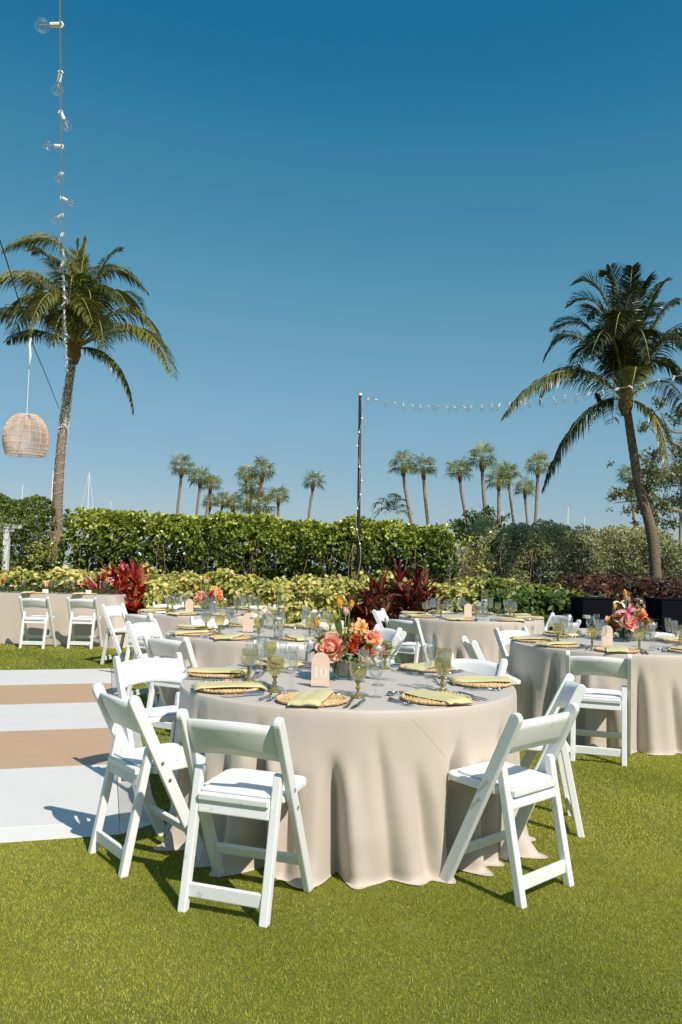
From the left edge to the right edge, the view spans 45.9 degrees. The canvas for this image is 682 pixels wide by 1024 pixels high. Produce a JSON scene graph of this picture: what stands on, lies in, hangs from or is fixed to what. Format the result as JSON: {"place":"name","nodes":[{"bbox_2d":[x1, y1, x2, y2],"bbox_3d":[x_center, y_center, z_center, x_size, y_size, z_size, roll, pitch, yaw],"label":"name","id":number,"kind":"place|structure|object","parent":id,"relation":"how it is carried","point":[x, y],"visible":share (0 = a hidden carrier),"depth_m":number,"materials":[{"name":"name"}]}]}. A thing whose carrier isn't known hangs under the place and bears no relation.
{"place":"outdoors","nodes":[
{"label":"outdoors","id":0,"kind":"place"},
{"bbox_2d":[23,567,554,606],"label":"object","id":1,"kind":"structure","parent":0,"point":[321,577],"depth_m":92.75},
{"bbox_2d":[167,452,196,560],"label":"sabal palm","id":2,"kind":"object","parent":1,"relation":"on","point":[181,471],"visible":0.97,"depth_m":82.19,"materials":[{"name":"green plant"}]},
{"bbox_2d":[187,466,214,554],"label":"sabal palm","id":3,"kind":"object","parent":1,"relation":"on","point":[200,480],"visible":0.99,"depth_m":82.16,"materials":[{"name":"green plant"}]},
{"bbox_2d":[201,474,224,543],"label":"sabal palm","id":4,"kind":"object","parent":1,"relation":"on","point":[211,486],"visible":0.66,"depth_m":86.15,"materials":[{"name":"green plant"}]},
{"bbox_2d":[220,491,246,512],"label":"sabal palm","id":5,"kind":"object","parent":1,"relation":"on","point":[233,505],"visible":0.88,"depth_m":83.98,"materials":[{"name":"green plant"}]},
{"bbox_2d":[234,463,253,538],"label":"sabal palm","id":6,"kind":"object","parent":1,"relation":"on","point":[238,473],"visible":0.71,"depth_m":90.24,"materials":[{"name":"green plant"}]},
{"bbox_2d":[237,472,265,570],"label":"sabal palm","id":7,"kind":"object","parent":1,"relation":"on","point":[250,486],"visible":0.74,"depth_m":85.96,"materials":[{"name":"green plant"}]},
{"bbox_2d":[240,487,277,551],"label":"sabal palm","id":8,"kind":"object","parent":1,"relation":"on","point":[249,508],"visible":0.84,"depth_m":79.84,"materials":[{"name":"green plant"}]},
{"bbox_2d":[247,455,276,508],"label":"sabal palm","id":9,"kind":"object","parent":1,"relation":"on","point":[262,474],"visible":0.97,"depth_m":82.25,"materials":[{"name":"green plant"}]},
{"bbox_2d":[266,483,291,572],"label":"sabal palm","id":10,"kind":"object","parent":1,"relation":"on","point":[278,499],"visible":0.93,"depth_m":84.09,"materials":[{"name":"green plant"}]},
{"bbox_2d":[302,467,326,519],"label":"sabal palm","id":11,"kind":"object","parent":1,"relation":"on","point":[312,485],"visible":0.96,"depth_m":84.18,"materials":[{"name":"green plant"}]},
{"bbox_2d":[371,493,413,543],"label":"coconut palm","id":12,"kind":"object","parent":1,"relation":"on","point":[388,505],"visible":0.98,"depth_m":58.04,"materials":[{"name":"green plant"}]},
{"bbox_2d":[387,449,417,549],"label":"sabal palm","id":13,"kind":"object","parent":1,"relation":"on","point":[402,468],"visible":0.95,"depth_m":76.17,"materials":[{"name":"green plant"}]},
{"bbox_2d":[409,452,437,557],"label":"sabal palm","id":14,"kind":"object","parent":1,"relation":"on","point":[423,470],"visible":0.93,"depth_m":76.15,"materials":[{"name":"green plant"}]},
{"bbox_2d":[444,456,473,521],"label":"sabal palm","id":15,"kind":"object","parent":1,"relation":"on","point":[459,473],"visible":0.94,"depth_m":74.16,"materials":[{"name":"green plant"}]},
{"bbox_2d":[447,504,510,575],"bbox_3d":[5.893,1.667,34.065,2.900,4.062,1.818,1,-4,0],"label":"bushy tree","id":16,"kind":"object","parent":1,"relation":"on","point":[459,524],"visible":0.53,"depth_m":34.02,"materials":[{"name":"green plant"}]},
{"bbox_2d":[466,438,498,570],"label":"sabal palm","id":17,"kind":"object","parent":1,"relation":"on","point":[482,464],"visible":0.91,"depth_m":74.21,"materials":[{"name":"green plant"}]},
{"bbox_2d":[485,463,513,568],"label":"sabal palm","id":18,"kind":"object","parent":1,"relation":"on","point":[498,472],"visible":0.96,"depth_m":78.14,"materials":[{"name":"green plant"}]},
{"bbox_2d":[495,460,521,569],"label":"sabal palm","id":19,"kind":"object","parent":1,"relation":"on","point":[515,473],"visible":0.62,"depth_m":80.15,"materials":[{"name":"green plant"}]},
{"bbox_2d":[513,476,535,579],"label":"sabal palm","id":20,"kind":"object","parent":1,"relation":"on","point":[523,484],"visible":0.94,"depth_m":82.13,"materials":[{"name":"green plant"}]},
{"bbox_2d":[523,450,550,576],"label":"sabal palm","id":21,"kind":"object","parent":1,"relation":"on","point":[538,469],"visible":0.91,"depth_m":76.19,"materials":[{"name":"green plant"}]},
{"bbox_2d":[615,462,642,540],"bbox_3d":[12.226,0.814,34.012,1.373,6.041,1.404,1,-4,0],"label":"sabal palm","id":22,"kind":"object","parent":1,"relation":"on","point":[622,476],"visible":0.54,"depth_m":34.10,"materials":[{"name":"green plant"}]},
{"bbox_2d":[604,395,681,531],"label":"spreading tree","id":23,"kind":"object","parent":1,"relation":"on","point":[652,474],"visible":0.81,"depth_m":24.91,"materials":[{"name":"plant"}]},
{"bbox_2d":[0,644,681,1023],"bbox_3d":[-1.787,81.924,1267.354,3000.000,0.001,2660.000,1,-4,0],"label":"ground","id":24,"kind":"structure","parent":0,"point":[272,1002],"depth_m":3.00,"materials":[{"name":"plant"}]},
{"bbox_2d":[19,596,56,648],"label":"folding chair","id":25,"kind":"object","parent":24,"relation":"on","point":[37,603],"visible":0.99,"depth_m":12.39,"materials":[{"name":"white plastic"}]},
{"bbox_2d":[0,669,152,842],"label":"dance floor","id":26,"kind":"structure","parent":24,"relation":"on","point":[56,738],"depth_m":5.55,"materials":[{"name":"white wood"}]},
{"bbox_2d":[67,597,101,648],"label":"folding chair","id":27,"kind":"object","parent":24,"relation":"on","point":[82,603],"visible":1,"depth_m":12.49,"materials":[{"name":"white plastic"}]},
{"bbox_2d":[100,603,132,663],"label":"folding chair","id":28,"kind":"object","parent":24,"relation":"on","point":[111,611],"visible":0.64,"depth_m":10.61,"materials":[{"name":"white plastic"}]},
{"bbox_2d":[121,611,164,682],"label":"folding chair","id":29,"kind":"object","parent":24,"relation":"on","point":[134,618],"visible":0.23,"depth_m":9.30,"materials":[{"name":"white plastic"}]},
{"bbox_2d":[125,618,163,706],"bbox_3d":[-1.832,1.475,7.967,0.441,0.798,0.471,0,-4,22],"label":"folding chair","id":30,"kind":"object","parent":24,"relation":"on","point":[136,631],"visible":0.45,"depth_m":7.91,"materials":[{"name":"white plastic"}]},
{"bbox_2d":[88,683,204,877],"bbox_3d":[-0.914,1.233,3.848,0.441,0.798,0.471,4,-5,-38],"label":"folding chair","id":31,"kind":"object","parent":24,"relation":"on","point":[135,767],"visible":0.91,"depth_m":3.72,"materials":[{"name":"white plastic"}]},
{"bbox_2d":[113,652,185,795],"bbox_3d":[-1.124,1.302,4.997,0.471,0.798,0.441,4,-5,-40],"label":"folding chair","id":32,"kind":"object","parent":24,"relation":"on","point":[133,672],"visible":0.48,"depth_m":5.09,"materials":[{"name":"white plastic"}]},
{"bbox_2d":[142,633,197,729],"bbox_3d":[-1.324,1.400,6.611,0.471,0.798,0.441,-1,-4,30],"label":"folding chair","id":33,"kind":"object","parent":24,"relation":"on","point":[154,647],"visible":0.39,"depth_m":6.48,"materials":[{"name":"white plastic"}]},
{"bbox_2d":[190,616,231,625],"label":"folding chair","id":34,"kind":"object","parent":24,"relation":"on","point":[212,621],"visible":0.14,"depth_m":8.80,"materials":[{"name":"white plastic"}]},
{"bbox_2d":[176,708,313,927],"bbox_3d":[-0.393,1.215,3.378,0.471,0.798,0.441,0,-4,19],"label":"folding chair","id":35,"kind":"object","parent":24,"relation":"on","point":[251,794],"visible":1,"depth_m":3.25,"materials":[{"name":"white plastic"}]},
{"bbox_2d":[252,640,311,660],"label":"folding chair","id":36,"kind":"object","parent":24,"relation":"on","point":[301,654],"visible":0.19,"depth_m":6.28,"materials":[{"name":"white plastic"}]},
{"bbox_2d":[333,570,401,651],"bbox_3d":[0.457,1.564,12.571,1.351,1.331,1.270,1,-4,0],"label":"cordyline plant","id":37,"kind":"object","parent":24,"relation":"on","point":[369,604],"visible":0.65,"depth_m":12.60,"materials":[{"name":"red plant"}]},
{"bbox_2d":[372,608,395,662],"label":"folding chair","id":38,"kind":"object","parent":24,"relation":"on","point":[380,615],"visible":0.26,"depth_m":10.89,"materials":[{"name":"white plastic"}]},
{"bbox_2d":[367,624,402,661],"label":"folding chair","id":39,"kind":"object","parent":24,"relation":"on","point":[388,634],"visible":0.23,"depth_m":7.95,"materials":[{"name":"white plastic"}]},
{"bbox_2d":[382,631,406,662],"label":"folding chair","id":40,"kind":"object","parent":24,"relation":"on","point":[397,640],"visible":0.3,"depth_m":7.05,"materials":[{"name":"white plastic"}]},
{"bbox_2d":[384,616,432,663],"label":"folding chair","id":41,"kind":"object","parent":24,"relation":"on","point":[413,627],"visible":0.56,"depth_m":9.28,"materials":[{"name":"white plastic"}]},
{"bbox_2d":[445,652,507,675],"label":"folding chair","id":42,"kind":"object","parent":24,"relation":"on","point":[485,667],"visible":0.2,"depth_m":5.47,"materials":[{"name":"white plastic"}]},
{"bbox_2d":[461,635,520,684],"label":"folding chair","id":43,"kind":"object","parent":24,"relation":"on","point":[473,650],"visible":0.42,"depth_m":6.69,"materials":[{"name":"white plastic"}]},
{"bbox_2d":[439,702,579,908],"bbox_3d":[0.758,1.256,3.623,0.471,0.798,0.441,5,-5,-42],"label":"folding chair","id":44,"kind":"object","parent":24,"relation":"on","point":[524,790],"visible":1,"depth_m":3.52,"materials":[{"name":"white plastic"}]},
{"bbox_2d":[493,627,528,673],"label":"folding chair","id":45,"kind":"object","parent":24,"relation":"on","point":[503,639],"visible":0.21,"depth_m":7.99,"materials":[{"name":"white plastic"}]},
{"bbox_2d":[477,584,604,630],"bbox_3d":[3.147,1.754,12.592,2.024,1.200,1.475,1,-4,0],"label":"green shrub","id":46,"kind":"object","parent":24,"relation":"on","point":[539,603],"visible":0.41,"depth_m":12.25,"materials":[{"name":"green plant"}]},
{"bbox_2d":[520,673,586,837],"bbox_3d":[1.099,1.316,4.454,0.441,0.798,0.471,1,-4,8],"label":"folding chair","id":47,"kind":"object","parent":24,"relation":"on","point":[569,690],"visible":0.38,"depth_m":4.38,"materials":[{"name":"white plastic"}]},
{"bbox_2d":[545,612,571,630],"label":"folding chair","id":48,"kind":"object","parent":24,"relation":"on","point":[555,619],"visible":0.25,"depth_m":10.87,"materials":[{"name":"white plastic"}]},
{"bbox_2d":[555,620,580,632],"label":"folding chair","id":49,"kind":"object","parent":24,"relation":"on","point":[573,628],"visible":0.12,"depth_m":9.41,"materials":[{"name":"white plastic"}]},
{"bbox_2d":[570,596,614,628],"bbox_3d":[3.682,1.747,11.818,0.483,0.983,0.620,1,-4,0],"label":"navy box","id":50,"kind":"object","parent":24,"relation":"on","point":[596,609],"visible":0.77,"depth_m":11.54,"materials":[{"name":"black"}]},
{"bbox_2d":[565,650,631,765],"bbox_3d":[1.933,1.435,6.038,0.471,0.798,0.441,0,-4,19],"label":"folding chair","id":51,"kind":"object","parent":24,"relation":"on","point":[604,699],"visible":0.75,"depth_m":5.89,"materials":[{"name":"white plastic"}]},
{"bbox_2d":[645,597,681,635],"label":"navy box","id":52,"kind":"object","parent":24,"relation":"on","point":[664,611],"visible":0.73,"depth_m":11.54,"materials":[{"name":"black"}]},
{"label":"planting bed","id":53,"kind":"structure","parent":24,"relation":"on","visible":0},
{"bbox_2d":[0,508,42,570],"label":"white post","id":54,"kind":"object","parent":53,"relation":"on","point":[7,529],"visible":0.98,"depth_m":15.14,"materials":[{"name":"paint"}]},
{"bbox_2d":[0,492,69,591],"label":"ficus hedge","id":55,"kind":"object","parent":53,"relation":"on","point":[12,507],"visible":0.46,"depth_m":16.09,"materials":[{"name":"green plant"}]},
{"bbox_2d":[0,562,158,612],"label":"golden shrub","id":56,"kind":"object","parent":53,"relation":"on","point":[57,575],"visible":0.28,"depth_m":14.43,"materials":[{"name":"yellow plant"}]},
{"bbox_2d":[0,231,179,586],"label":"coconut palm","id":57,"kind":"object","parent":53,"relation":"on","point":[84,304],"visible":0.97,"depth_m":16.43,"materials":[{"name":"green plant"}]},
{"bbox_2d":[0,240,58,407],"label":"hanging wire","id":58,"kind":"object","parent":57,"relation":"attached to","point":[23,314],"visible":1,"depth_m":8.34,"materials":[{"name":"grey"}]},
{"bbox_2d":[2,338,48,457],"bbox_3d":[-3.538,-1.306,9.096,0.495,1.345,0.495,1,-4,0],"label":"rattan pendant","id":59,"kind":"object","parent":58,"relation":"hanging from","point":[9,426],"visible":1,"depth_m":8.94,"materials":[{"name":"beige"}]},
{"bbox_2d":[23,537,66,585],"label":"trailing vine","id":60,"kind":"object","parent":57,"relation":"attached to","point":[49,554],"visible":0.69,"depth_m":15.52,"materials":[{"name":"green plant"}]},
{"bbox_2d":[34,0,75,382],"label":"string lights","id":61,"kind":"object","parent":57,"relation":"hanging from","point":[60,74],"visible":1,"depth_m":4.52,"materials":[{"name":"beige"}]},
{"bbox_2d":[50,364,76,567],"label":"fairy lights","id":62,"kind":"object","parent":57,"relation":"attached to","point":[68,407],"visible":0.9,"depth_m":16.48,"materials":[{"name":"beige"}]},
{"bbox_2d":[85,559,153,613],"bbox_3d":[-3.754,1.508,13.863,1.610,1.423,1.254,1,-4,0],"label":"cordyline plant","id":63,"kind":"object","parent":53,"relation":"on","point":[122,582],"visible":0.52,"depth_m":13.79,"materials":[{"name":"red plant"}]},
{"bbox_2d":[141,567,368,625],"bbox_3d":[-1.360,1.629,13.725,3.799,1.356,1.854,1,-4,0],"label":"golden shrub","id":64,"kind":"object","parent":53,"relation":"on","point":[308,595],"visible":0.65,"depth_m":13.20,"materials":[{"name":"yellow plant"}]},
{"bbox_2d":[56,506,468,622],"bbox_3d":[-1.591,1.166,15.865,8.149,2.472,1.817,1,-4,0],"label":"clusia hedge","id":65,"kind":"object","parent":53,"relation":"on","point":[221,529],"visible":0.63,"depth_m":15.41,"materials":[{"name":"green plant"}]},
{"bbox_2d":[356,393,361,582],"bbox_3d":[0.300,0.114,13.821,0.100,4.350,0.072,1,-4,0],"label":"light pole","id":66,"kind":"object","parent":53,"relation":"on","point":[358,491],"visible":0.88,"depth_m":13.83,"materials":[{"name":"metal"}]},
{"bbox_2d":[362,375,681,411],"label":"string lights","id":67,"kind":"object","parent":66,"relation":"hanging from","point":[631,387],"visible":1,"depth_m":10.49,"materials":[{"name":"beige"}]},
{"bbox_2d":[376,556,454,615],"bbox_3d":[1.196,1.470,12.816,1.389,1.568,1.216,1,-4,0],"label":"cordyline plant","id":68,"kind":"object","parent":53,"relation":"on","point":[421,589],"visible":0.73,"depth_m":12.77,"materials":[{"name":"red plant"}]},
{"bbox_2d":[429,531,497,585],"bbox_3d":[2.431,1.393,15.847,1.501,2.150,1.154,3,-4,-23],"label":"dry bush","id":69,"kind":"object","parent":53,"relation":"on","point":[464,566],"visible":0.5,"depth_m":15.77,"materials":[{"name":"green plant"}]},
{"bbox_2d":[375,569,590,647],"bbox_3d":[2.364,1.675,13.634,3.647,1.441,2.033,1,-4,0],"label":"golden shrub","id":70,"kind":"object","parent":53,"relation":"on","point":[468,591],"visible":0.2,"depth_m":13.14,"materials":[{"name":"yellow plant"}]},
{"bbox_2d":[457,516,681,631],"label":"buttonwood hedge","id":71,"kind":"object","parent":53,"relation":"on","point":[583,545],"visible":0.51,"depth_m":16.32,"materials":[{"name":"plant"}]},
{"bbox_2d":[501,258,681,595],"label":"coconut palm","id":72,"kind":"object","parent":53,"relation":"on","point":[624,332],"visible":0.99,"depth_m":14.85,"materials":[{"name":"green plant"}]},
{"bbox_2d":[549,571,681,632],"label":"copper shrub","id":73,"kind":"object","parent":53,"relation":"on","point":[641,588],"visible":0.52,"depth_m":13.09,"materials":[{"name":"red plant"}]},
{"bbox_2d":[0,0,681,570],"label":"sky","id":74,"kind":"structure","parent":0,"point":[316,205],"materials":[{"name":"blue"}]},
{"bbox_3d":[0.031,1.321,4.472,1.810,0.747,1.810,1,-4,0],"label":"round table","id":75,"kind":"object","parent":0,"visible":0},
{"bbox_2d":[153,661,547,888],"bbox_3d":[0.033,1.313,4.469,1.970,0.750,1.996,1,-4,0],"label":"tablecloth","id":76,"kind":"object","parent":75,"relation":"on","point":[382,797],"visible":0.57,"depth_m":3.62,"materials":[{"name":"beige fabric"}]},
{"bbox_2d":[187,672,247,677],"bbox_3d":[-0.702,0.918,4.601,0.345,0.017,0.345,-2,-5,44],"label":"charger","id":77,"kind":"object","parent":76,"relation":"on","point":[225,675],"visible":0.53,"depth_m":4.49,"materials":[{"name":"wicker"}]},
{"bbox_2d":[183,667,247,675],"bbox_3d":[-0.708,0.907,4.599,0.360,0.032,0.156,1,-4,4],"label":"napkin","id":78,"kind":"object","parent":77,"relation":"on","point":[214,670],"visible":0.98,"depth_m":4.55,"materials":[{"name":"fabric"}]},
{"bbox_2d":[198,680,260,692],"bbox_3d":[-0.575,0.889,4.098,0.345,0.017,0.345,-2,-5,43],"label":"charger","id":79,"kind":"object","parent":76,"relation":"on","point":[230,690],"visible":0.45,"depth_m":4.00,"materials":[{"name":"wicker"}]},
{"bbox_2d":[191,681,266,689],"bbox_3d":[-0.567,0.878,4.075,0.370,0.032,0.166,2,-4,-14],"label":"napkin","id":80,"kind":"object","parent":79,"relation":"on","point":[203,685],"visible":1,"depth_m":4.03,"materials":[{"name":"fabric"}]},
{"bbox_2d":[252,659,305,667],"bbox_3d":[-0.392,0.956,5.089,0.345,0.017,0.345,-2,-5,43],"label":"charger","id":81,"kind":"object","parent":76,"relation":"on","point":[265,664],"visible":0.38,"depth_m":5.02,"materials":[{"name":"wicker"}]},
{"bbox_2d":[258,657,303,667],"bbox_3d":[-0.383,0.948,5.103,0.166,0.032,0.370,3,-4,-31],"label":"napkin","id":82,"kind":"object","parent":81,"relation":"on","point":[285,662],"visible":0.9,"depth_m":5.00,"materials":[{"name":"fabric"}]},
{"bbox_2d":[275,692,348,706],"bbox_3d":[-0.136,0.879,3.788,0.345,0.017,0.345,-1,-4,30],"label":"charger","id":83,"kind":"object","parent":76,"relation":"on","point":[333,699],"visible":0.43,"depth_m":3.76,"materials":[{"name":"wicker"}]},
{"bbox_2d":[287,689,333,706],"bbox_3d":[-0.138,0.868,3.783,0.156,0.032,0.360,1,-4,10],"label":"napkin","id":84,"kind":"object","parent":83,"relation":"on","point":[316,698],"visible":1,"depth_m":3.70,"materials":[{"name":"fabric"}]},
{"bbox_2d":[311,652,329,687],"bbox_3d":[-0.108,0.829,4.233,0.096,0.180,0.035,1,-4,6],"label":"table number","id":85,"kind":"object","parent":76,"relation":"on","point":[320,669],"visible":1,"depth_m":4.23,"materials":[{"name":"paper"}]},
{"bbox_2d":[307,595,410,680],"bbox_3d":[0.114,0.709,4.546,0.611,0.474,0.425,1,-4,0],"label":"flower arrangement","id":86,"kind":"object","parent":76,"relation":"on","point":[337,645],"visible":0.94,"depth_m":4.48,"materials":[{"name":"orange plant"}]},
{"bbox_2d":[399,663,453,671],"bbox_3d":[0.537,0.973,5.049,0.345,0.017,0.345,5,-5,-45],"label":"charger","id":87,"kind":"object","parent":76,"relation":"on","point":[432,669],"visible":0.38,"depth_m":4.98,"materials":[{"name":"wicker"}]},
{"bbox_2d":[403,660,448,671],"bbox_3d":[0.540,0.964,5.055,0.151,0.032,0.362,-1,-4,34],"label":"napkin","id":88,"kind":"object","parent":87,"relation":"on","point":[420,667],"visible":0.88,"depth_m":4.97,"materials":[{"name":"fabric"}]},
{"bbox_2d":[400,691,471,704],"bbox_3d":[0.459,0.899,3.901,0.345,0.017,0.345,-2,-5,40],"label":"charger","id":89,"kind":"object","parent":76,"relation":"on","point":[411,698],"visible":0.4,"depth_m":3.82,"materials":[{"name":"wicker"}]},
{"bbox_2d":[399,688,473,704],"bbox_3d":[0.458,0.888,3.893,0.151,0.033,0.372,4,-4,-36],"label":"napkin","id":90,"kind":"object","parent":89,"relation":"on","point":[449,698],"visible":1,"depth_m":3.84,"materials":[{"name":"fabric"}]},
{"bbox_2d":[451,682,512,687],"bbox_3d":[0.778,0.942,4.472,0.345,0.017,0.345,0,-4,16],"label":"charger","id":91,"kind":"object","parent":76,"relation":"on","point":[488,684],"visible":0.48,"depth_m":4.36,"materials":[{"name":"wicker"}]},
{"bbox_2d":[447,675,516,683],"bbox_3d":[0.785,0.934,4.487,0.369,0.034,0.164,2,-4,-8],"label":"napkin","id":92,"kind":"object","parent":91,"relation":"on","point":[466,678],"visible":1,"depth_m":4.45,"materials":[{"name":"fabric"}]},
{"bbox_3d":[-0.688,1.493,7.419,1.810,0.747,1.810,1,-4,0],"label":"round table","id":93,"kind":"object","parent":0,"visible":0},
{"bbox_2d":[158,625,366,706],"bbox_3d":[-0.699,1.484,7.403,1.992,0.750,1.999,1,-4,0],"label":"tablecloth","id":94,"kind":"object","parent":93,"relation":"on","point":[208,651],"visible":0.19,"depth_m":6.64,"materials":[{"name":"beige fabric"}]},
{"bbox_2d":[243,613,252,632],"bbox_3d":[-0.851,1.012,7.373,0.096,0.180,0.035,1,-4,6],"label":"table number","id":95,"kind":"object","parent":94,"relation":"on","point":[247,623],"visible":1,"depth_m":7.37,"materials":[{"name":"paper"}]},
{"bbox_2d":[250,607,272,629],"bbox_3d":[-0.732,0.987,7.408,0.178,0.234,0.202,-2,-5,42],"label":"flower arrangement","id":96,"kind":"object","parent":94,"relation":"on","point":[263,611],"visible":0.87,"depth_m":7.38,"materials":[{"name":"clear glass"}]},
{"bbox_2d":[273,612,282,638],"bbox_3d":[-0.533,0.963,6.829,0.080,0.218,0.080,1,-4,0],"label":"candle vase","id":97,"kind":"object","parent":94,"relation":"on","point":[277,625],"visible":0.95,"depth_m":6.80,"materials":[{"name":"clear glass"}]},
{"bbox_3d":[2.427,1.540,7.090,1.810,0.747,1.810,1,-4,0],"label":"round table","id":98,"kind":"object","parent":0,"visible":0},
{"bbox_2d":[508,634,681,754],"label":"tablecloth","id":99,"kind":"object","parent":98,"relation":"on","point":[539,671],"visible":0.62,"depth_m":6.25,"materials":[{"name":"beige fabric"}]},
{"bbox_2d":[601,625,612,645],"bbox_3d":[2.225,1.039,6.740,0.096,0.180,0.035,1,-4,0],"label":"table number","id":100,"kind":"object","parent":99,"relation":"on","point":[607,639],"visible":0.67,"depth_m":6.74,"materials":[{"name":"paper"}]},
{"bbox_2d":[600,590,666,640],"bbox_3d":[2.686,0.941,7.389,0.580,0.473,0.418,3,-4,-20],"label":"flower arrangement","id":101,"kind":"object","parent":99,"relation":"on","point":[629,619],"visible":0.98,"depth_m":7.27,"materials":[{"name":"pink plant"}]},
{"bbox_3d":[1.663,1.731,10.363,1.810,0.747,1.810,1,-4,0],"label":"round table","id":102,"kind":"object","parent":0,"visible":0},
{"bbox_2d":[399,612,544,673],"bbox_3d":[1.663,1.722,10.345,2.005,0.750,1.997,1,-4,0],"label":"tablecloth","id":103,"kind":"object","parent":102,"relation":"on","point":[445,634],"visible":0.4,"depth_m":9.55,"materials":[{"name":"beige fabric"}]},
{"bbox_3d":[-1.656,1.652,10.264,1.810,0.747,1.810,1,-4,0],"label":"round table","id":104,"kind":"object","parent":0,"visible":0},
{"bbox_2d":[132,608,276,659],"bbox_3d":[-1.674,1.645,10.267,2.051,0.750,2.018,1,-4,0],"label":"tablecloth","id":105,"kind":"object","parent":104,"relation":"on","point":[167,622],"visible":0.19,"depth_m":9.49,"materials":[{"name":"beige fabric"}]},
{"bbox_2d":[189,574,233,608],"bbox_3d":[-1.652,1.033,10.325,0.596,0.474,0.418,0,-4,12],"label":"flower arrangement","id":106,"kind":"object","parent":105,"relation":"on","point":[199,596],"visible":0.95,"depth_m":10.28,"materials":[{"name":"orange plant"}]},
{"bbox_3d":[-5.439,1.741,13.289,3.580,0.785,0.740,1,-4,0],"label":"banquet table","id":107,"kind":"object","parent":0,"visible":0},
{"bbox_2d":[0,591,128,648],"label":"tablecloth","id":108,"kind":"object","parent":107,"relation":"on","point":[10,620],"visible":0.67,"depth_m":12.89,"materials":[{"name":"beige fabric"}]},
{"bbox_2d":[0,584,120,594],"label":"greenery garland","id":109,"kind":"object","parent":108,"relation":"on","point":[50,590],"visible":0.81,"depth_m":13.31,"materials":[{"name":"green plant"}]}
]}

